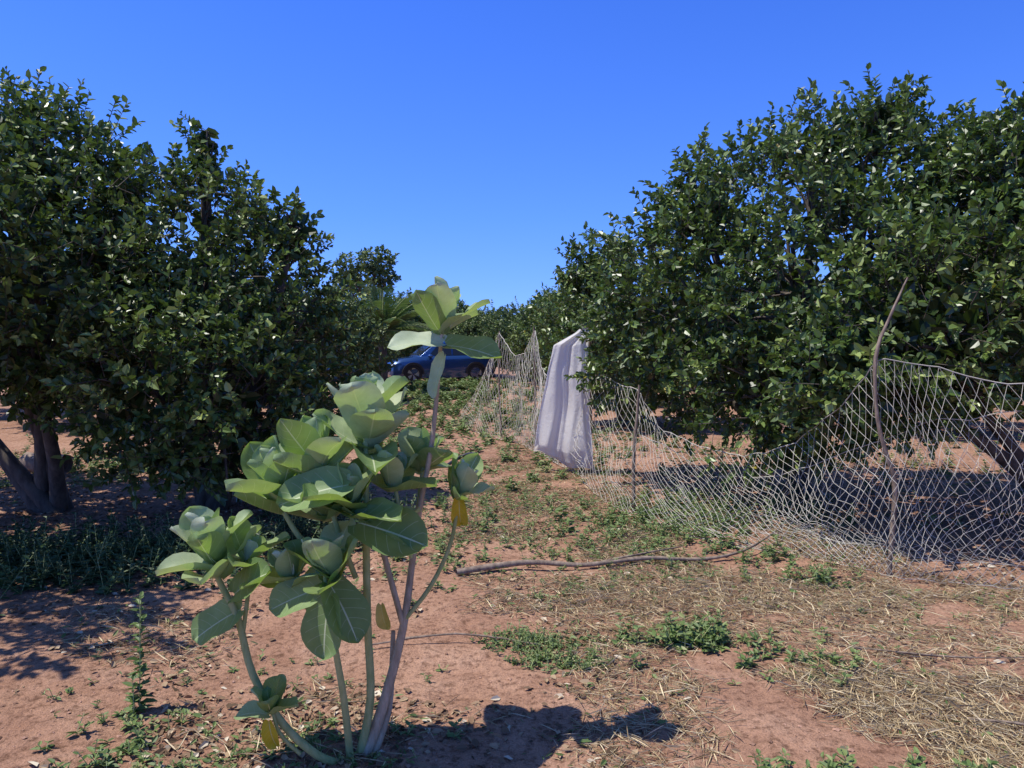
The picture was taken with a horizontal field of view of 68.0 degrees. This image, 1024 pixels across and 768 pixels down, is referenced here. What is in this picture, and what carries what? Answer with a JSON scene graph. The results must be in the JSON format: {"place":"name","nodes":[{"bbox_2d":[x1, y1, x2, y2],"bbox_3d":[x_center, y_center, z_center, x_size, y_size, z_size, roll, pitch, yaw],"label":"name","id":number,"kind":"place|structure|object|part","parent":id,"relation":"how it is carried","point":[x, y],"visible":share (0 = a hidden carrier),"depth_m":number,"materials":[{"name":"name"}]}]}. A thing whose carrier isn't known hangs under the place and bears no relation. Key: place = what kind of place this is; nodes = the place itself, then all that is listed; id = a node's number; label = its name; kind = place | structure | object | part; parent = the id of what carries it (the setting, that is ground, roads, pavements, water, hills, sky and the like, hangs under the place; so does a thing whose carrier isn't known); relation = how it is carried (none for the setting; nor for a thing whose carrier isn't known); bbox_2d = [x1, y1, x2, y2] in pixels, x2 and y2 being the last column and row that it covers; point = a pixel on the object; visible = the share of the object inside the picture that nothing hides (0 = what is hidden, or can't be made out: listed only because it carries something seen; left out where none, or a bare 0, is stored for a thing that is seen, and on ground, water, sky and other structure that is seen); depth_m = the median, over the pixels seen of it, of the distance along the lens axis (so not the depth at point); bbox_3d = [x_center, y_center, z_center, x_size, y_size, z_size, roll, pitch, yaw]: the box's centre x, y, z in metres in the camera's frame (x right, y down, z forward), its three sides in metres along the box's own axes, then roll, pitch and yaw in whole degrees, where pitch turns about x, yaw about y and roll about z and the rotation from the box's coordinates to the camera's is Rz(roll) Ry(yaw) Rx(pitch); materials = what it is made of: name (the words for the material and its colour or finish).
{"place":"outdoors","nodes":[
{"label":"outdoors","id":0,"kind":"place"},
{"bbox_2d":[0,367,1023,767],"bbox_3d":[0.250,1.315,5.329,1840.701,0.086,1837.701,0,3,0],"label":"ground","id":1,"kind":"structure","parent":0,"point":[34,717],"depth_m":4.05,"materials":[{"name":"red soil"}]},
{"bbox_2d":[0,138,74,339],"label":"citrus tree","id":2,"kind":"object","parent":1,"relation":"on","point":[15,255],"visible":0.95,"depth_m":5.38,"materials":[{"name":"green plant"}]},
{"bbox_2d":[19,452,73,473],"bbox_3d":[-5.623,0.955,9.187,0.590,0.254,0.256,1,3,17],"label":"log","id":3,"kind":"object","parent":1,"relation":"on","point":[26,459],"visible":0.23,"depth_m":9.16,"materials":[{"name":"brown wood"}]},
{"bbox_2d":[4,246,182,425],"bbox_3d":[-8.557,-1.108,14.502,4.468,4.012,3.935,2,4,37],"label":"citrus tree","id":4,"kind":"object","parent":1,"relation":"on","point":[65,248],"depth_m":13.87,"materials":[{"name":"green plant"}]},
{"bbox_2d":[0,66,209,513],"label":"citrus tree","id":5,"kind":"object","parent":1,"relation":"on","point":[47,184],"visible":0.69,"depth_m":6.38,"materials":[{"name":"green plant"}]},
{"bbox_2d":[122,591,156,718],"bbox_3d":[-1.607,1.165,3.256,0.143,0.518,0.150,2,4,39],"label":"weed seedling","id":6,"kind":"object","parent":1,"relation":"on","point":[133,698],"visible":0.98,"depth_m":3.27,"materials":[{"name":"green plant"}]},
{"bbox_2d":[31,110,375,510],"bbox_3d":[-2.889,-0.703,7.070,2.934,4.021,3.682,0,3,0],"label":"citrus tree","id":7,"kind":"object","parent":1,"relation":"on","point":[254,342],"visible":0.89,"depth_m":6.60,"materials":[{"name":"green plant"}]},
{"bbox_2d":[99,266,315,430],"bbox_3d":[-5.351,-0.742,13.673,4.008,3.364,3.324,-2,4,-33],"label":"citrus tree","id":8,"kind":"object","parent":1,"relation":"on","point":[186,350],"visible":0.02,"depth_m":13.54,"materials":[{"name":"green plant"}]},
{"bbox_2d":[166,249,250,375],"bbox_3d":[-8.323,-1.608,20.170,4.329,4.413,4.915,-1,3,-25],"label":"citrus tree","id":9,"kind":"object","parent":1,"relation":"on","point":[216,271],"depth_m":19.27,"materials":[{"name":"green plant"}]},
{"bbox_2d":[0,488,429,615],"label":"undergrowth","id":10,"kind":"object","parent":1,"relation":"on","point":[43,555],"visible":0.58,"depth_m":5.28,"materials":[{"name":"green plant"}]},
{"bbox_2d":[155,276,501,765],"bbox_3d":[-0.679,0.538,2.886,1.255,1.900,0.594,-1,3,-20],"label":"giant milkweed plant","id":11,"kind":"object","parent":1,"relation":"on","point":[301,469],"visible":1,"depth_m":2.84,"materials":[{"name":"green plant"}]},
{"bbox_2d":[283,269,400,397],"bbox_3d":[-5.331,-1.260,19.945,4.453,3.738,3.693,1,3,24],"label":"citrus tree","id":12,"kind":"object","parent":1,"relation":"on","point":[362,316],"visible":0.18,"depth_m":19.64,"materials":[{"name":"green plant"}]},
{"bbox_2d":[308,301,398,376],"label":"citrus tree","id":13,"kind":"object","parent":1,"relation":"on","point":[389,350],"visible":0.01,"depth_m":26.80,"materials":[{"name":"green plant"}]},
{"bbox_2d":[332,244,401,355],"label":"shade tree","id":14,"kind":"object","parent":1,"relation":"on","point":[375,270],"visible":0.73,"depth_m":34.40,"materials":[{"name":"green plant"}]},
{"bbox_2d":[344,281,430,381],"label":"palm tree","id":15,"kind":"object","parent":1,"relation":"on","point":[387,312],"visible":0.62,"depth_m":23.64,"materials":[{"name":"green plant"}]},
{"bbox_2d":[377,287,424,357],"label":"citrus tree","id":16,"kind":"object","parent":1,"relation":"on","point":[405,352],"visible":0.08,"depth_m":36.45,"materials":[{"name":"green plant"}]},
{"bbox_2d":[388,341,493,382],"bbox_3d":[-3.064,-0.925,31.189,4.424,1.675,2.154,-1,3,-24],"label":"parked car","id":17,"kind":"object","parent":1,"relation":"on","point":[416,364],"visible":0.7,"depth_m":30.44,"materials":[{"name":"blue paint"}]},
{"bbox_3d":[-2.892,-1.374,30.447,0.940,0.456,0.169,-1,3,-24],"label":"front window","id":18,"kind":"part","parent":17,"relation":"part of","materials":[{"name":"black glass"}]},
{"bbox_3d":[-2.047,-1.394,30.823,0.750,0.456,0.169,-1,3,-24],"label":"rear window","id":19,"kind":"part","parent":17,"relation":"part of","materials":[{"name":"black glass"}]},
{"bbox_2d":[412,298,481,348],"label":"citrus tree","id":20,"kind":"object","parent":1,"relation":"on","point":[460,307],"visible":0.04,"depth_m":36.23,"materials":[{"name":"green plant"}]},
{"bbox_2d":[372,633,536,644],"bbox_3d":[-0.299,1.353,4.030,0.903,0.030,0.110,0,3,0],"label":"dry twig","id":21,"kind":"object","parent":1,"relation":"on","point":[424,636],"visible":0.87,"depth_m":4.05,"materials":[{"name":"brown wood"}]},
{"bbox_2d":[447,452,471,464],"bbox_3d":[-0.659,0.994,9.475,0.417,0.173,1.034,0,3,0],"label":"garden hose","id":22,"kind":"object","parent":1,"relation":"on","point":[450,462],"visible":0.18,"depth_m":9.91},
{"bbox_2d":[446,299,515,376],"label":"citrus tree","id":23,"kind":"object","parent":1,"relation":"on","point":[471,323],"visible":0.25,"depth_m":34.66,"materials":[{"name":"green plant"}]},
{"bbox_2d":[498,331,502,436],"bbox_3d":[-0.198,0.004,12.869,0.074,1.804,0.042,0,3,0],"label":"fence post","id":24,"kind":"object","parent":1,"relation":"on","point":[500,418],"visible":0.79,"depth_m":12.86,"materials":[{"name":"brown wood"}]},
{"bbox_2d":[477,296,533,379],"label":"citrus tree","id":25,"kind":"object","parent":1,"relation":"on","point":[501,325],"visible":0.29,"depth_m":32.26,"materials":[{"name":"green plant"}]},
{"bbox_2d":[0,443,1023,767],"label":"leaf litter","id":26,"kind":"object","parent":1,"relation":"on","point":[306,717],"visible":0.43,"depth_m":3.82,"materials":[{"name":"plant"}]},
{"bbox_2d":[0,371,1023,588],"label":"weed patch","id":27,"kind":"object","parent":1,"relation":"on","point":[467,387],"visible":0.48,"depth_m":11.92,"materials":[{"name":"green plant"}]},
{"bbox_2d":[0,501,1023,767],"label":"dirt clods","id":28,"kind":"object","parent":1,"relation":"on","point":[454,669],"visible":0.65,"depth_m":3.56,"materials":[{"name":"brown soil"}]},
{"bbox_2d":[29,634,1003,767],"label":"weed patch","id":29,"kind":"object","parent":1,"relation":"on","point":[138,741],"visible":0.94,"depth_m":2.94,"materials":[{"name":"green plant"}]},
{"bbox_2d":[506,286,554,376],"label":"citrus tree","id":30,"kind":"object","parent":1,"relation":"on","point":[542,295],"visible":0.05,"depth_m":29.49,"materials":[{"name":"green plant"}]},
{"bbox_2d":[505,292,561,381],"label":"citrus tree","id":31,"kind":"object","parent":1,"relation":"on","point":[521,342],"visible":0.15,"depth_m":24.91,"materials":[{"name":"green plant"}]},
{"bbox_2d":[533,326,536,444],"bbox_3d":[0.350,0.050,11.569,0.061,1.852,0.038,0,3,0],"label":"fence post","id":32,"kind":"object","parent":1,"relation":"on","point":[535,421],"visible":0.68,"depth_m":11.56,"materials":[{"name":"brown wood"}]},
{"bbox_2d":[50,464,1022,767],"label":"grass sprigs","id":33,"kind":"object","parent":1,"relation":"on","point":[604,762],"depth_m":5.23,"materials":[{"name":"green plant"}]},
{"bbox_2d":[51,428,1023,767],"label":"dry grass","id":34,"kind":"structure","parent":1,"relation":"on","point":[953,744],"depth_m":4.01,"materials":[{"name":"beige plant"}]},
{"bbox_2d":[470,619,613,672],"bbox_3d":[0.194,1.362,3.954,0.591,0.084,0.729,-2,4,-33],"label":"weed patch","id":35,"kind":"object","parent":1,"relation":"on","point":[535,656],"visible":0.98,"depth_m":3.92,"materials":[{"name":"green plant"}]},
{"bbox_2d":[524,283,609,388],"bbox_3d":[1.949,-1.202,19.784,3.542,3.611,4.021,1,3,21],"label":"citrus tree","id":36,"kind":"object","parent":1,"relation":"on","point":[538,323],"visible":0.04,"depth_m":19.20,"materials":[{"name":"green plant"}]},
{"bbox_2d":[308,458,857,604],"bbox_3d":[0.227,1.147,6.744,4.629,0.238,5.823,2,4,36],"label":"weed patch","id":37,"kind":"object","parent":1,"relation":"on","point":[685,530],"visible":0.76,"depth_m":6.54,"materials":[{"name":"green plant"}]},
{"bbox_2d":[589,320,591,471],"bbox_3d":[0.947,0.149,9.252,0.044,1.904,0.288,1,3,14],"label":"sheet pole","id":38,"kind":"object","parent":1,"relation":"on","point":[590,410],"visible":0.23,"depth_m":9.34,"materials":[{"name":"brown wood"}]},
{"bbox_2d":[455,529,778,575],"bbox_3d":[0.934,1.249,5.518,2.702,0.101,0.345,-1,3,-19],"label":"fallen branch","id":39,"kind":"object","parent":1,"relation":"on","point":[479,568],"visible":0.93,"depth_m":5.37,"materials":[{"name":"brown wood"}]},
{"bbox_2d":[632,385,640,511],"bbox_3d":[1.183,0.633,7.245,0.081,1.255,0.039,0,3,0],"label":"fence post","id":40,"kind":"object","parent":1,"relation":"on","point":[634,444],"visible":0.9,"depth_m":7.23,"materials":[{"name":"brown wood"}]},
{"bbox_2d":[526,221,747,425],"bbox_3d":[2.511,-1.121,14.742,4.468,4.012,3.935,0,3,0],"label":"citrus tree","id":41,"kind":"object","parent":1,"relation":"on","point":[570,281],"visible":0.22,"depth_m":14.18,"materials":[{"name":"green plant"}]},
{"bbox_2d":[602,546,681,560],"bbox_3d":[0.935,1.266,5.595,0.868,0.049,0.063,-2,4,-29],"label":"fallen branch","id":42,"kind":"object","parent":1,"relation":"on","point":[625,556],"visible":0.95,"depth_m":5.58,"materials":[{"name":"brown wood"}]},
{"bbox_2d":[392,304,963,358],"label":"distant trees","id":43,"kind":"object","parent":1,"relation":"on","point":[494,323],"depth_m":49.29,"materials":[{"name":"green plant"}]},
{"bbox_2d":[438,543,1017,631],"bbox_3d":[1.567,1.289,4.908,4.122,0.172,1.493,0,3,0],"label":"weed patch","id":44,"kind":"object","parent":1,"relation":"on","point":[823,578],"visible":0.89,"depth_m":5.08,"materials":[{"name":"green plant"}]},
{"bbox_2d":[460,331,1023,589],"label":"fishing net fence","id":45,"kind":"object","parent":1,"relation":"on","point":[521,411],"visible":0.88,"depth_m":5.77,"materials":[{"name":"grey fabric"}]},
{"bbox_2d":[533,320,593,470],"bbox_3d":[0.569,0.137,9.434,0.290,1.834,1.031,-3,4,-42],"label":"hanging white sheet","id":46,"kind":"object","parent":45,"relation":"attached to","point":[561,410],"visible":0.84,"depth_m":9.26,"materials":[{"name":"fabric"}]},
{"bbox_2d":[563,608,936,686],"bbox_3d":[1.173,1.327,3.902,1.800,0.151,0.804,1,3,22],"label":"weed patch","id":47,"kind":"object","parent":1,"relation":"on","point":[696,637],"visible":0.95,"depth_m":4.00,"materials":[{"name":"green plant"}]},
{"bbox_2d":[729,263,840,355],"bbox_3d":[6.934,-1.384,19.600,3.935,4.012,4.468,3,4,41],"label":"citrus tree","id":48,"kind":"object","parent":1,"relation":"on","point":[778,283],"visible":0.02,"depth_m":18.97,"materials":[{"name":"green plant"}]},
{"bbox_2d":[564,62,1023,496],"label":"citrus tree","id":49,"kind":"object","parent":1,"relation":"on","point":[823,160],"visible":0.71,"depth_m":7.32,"materials":[{"name":"green plant"}]},
{"bbox_2d":[758,80,1023,488],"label":"citrus tree","id":50,"kind":"object","parent":1,"relation":"on","point":[997,238],"visible":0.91,"depth_m":5.86,"materials":[{"name":"green plant"}]},
{"bbox_2d":[873,277,908,576],"bbox_3d":[2.602,0.317,5.231,0.256,2.105,0.062,0,3,-9],"label":"fence post","id":51,"kind":"object","parent":1,"relation":"on","point":[888,462],"visible":0.93,"depth_m":5.22,"materials":[{"name":"brown wood"}]},
{"bbox_2d":[835,249,1022,432],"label":"citrus tree","id":52,"kind":"object","parent":1,"relation":"on","point":[998,415],"depth_m":12.85,"materials":[{"name":"green plant"}]},
{"bbox_2d":[838,644,1023,658],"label":"dry twig","id":53,"kind":"object","parent":1,"relation":"on","point":[922,654],"visible":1,"depth_m":3.80,"materials":[{"name":"brown wood"}]},
{"bbox_2d":[966,717,1023,725],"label":"dry twig","id":54,"kind":"object","parent":1,"relation":"on","point":[1010,722],"visible":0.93,"depth_m":3.13,"materials":[{"name":"grey wood"}]},
{"bbox_2d":[0,0,1023,313],"label":"sky","id":55,"kind":"structure","parent":0,"point":[463,139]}
]}

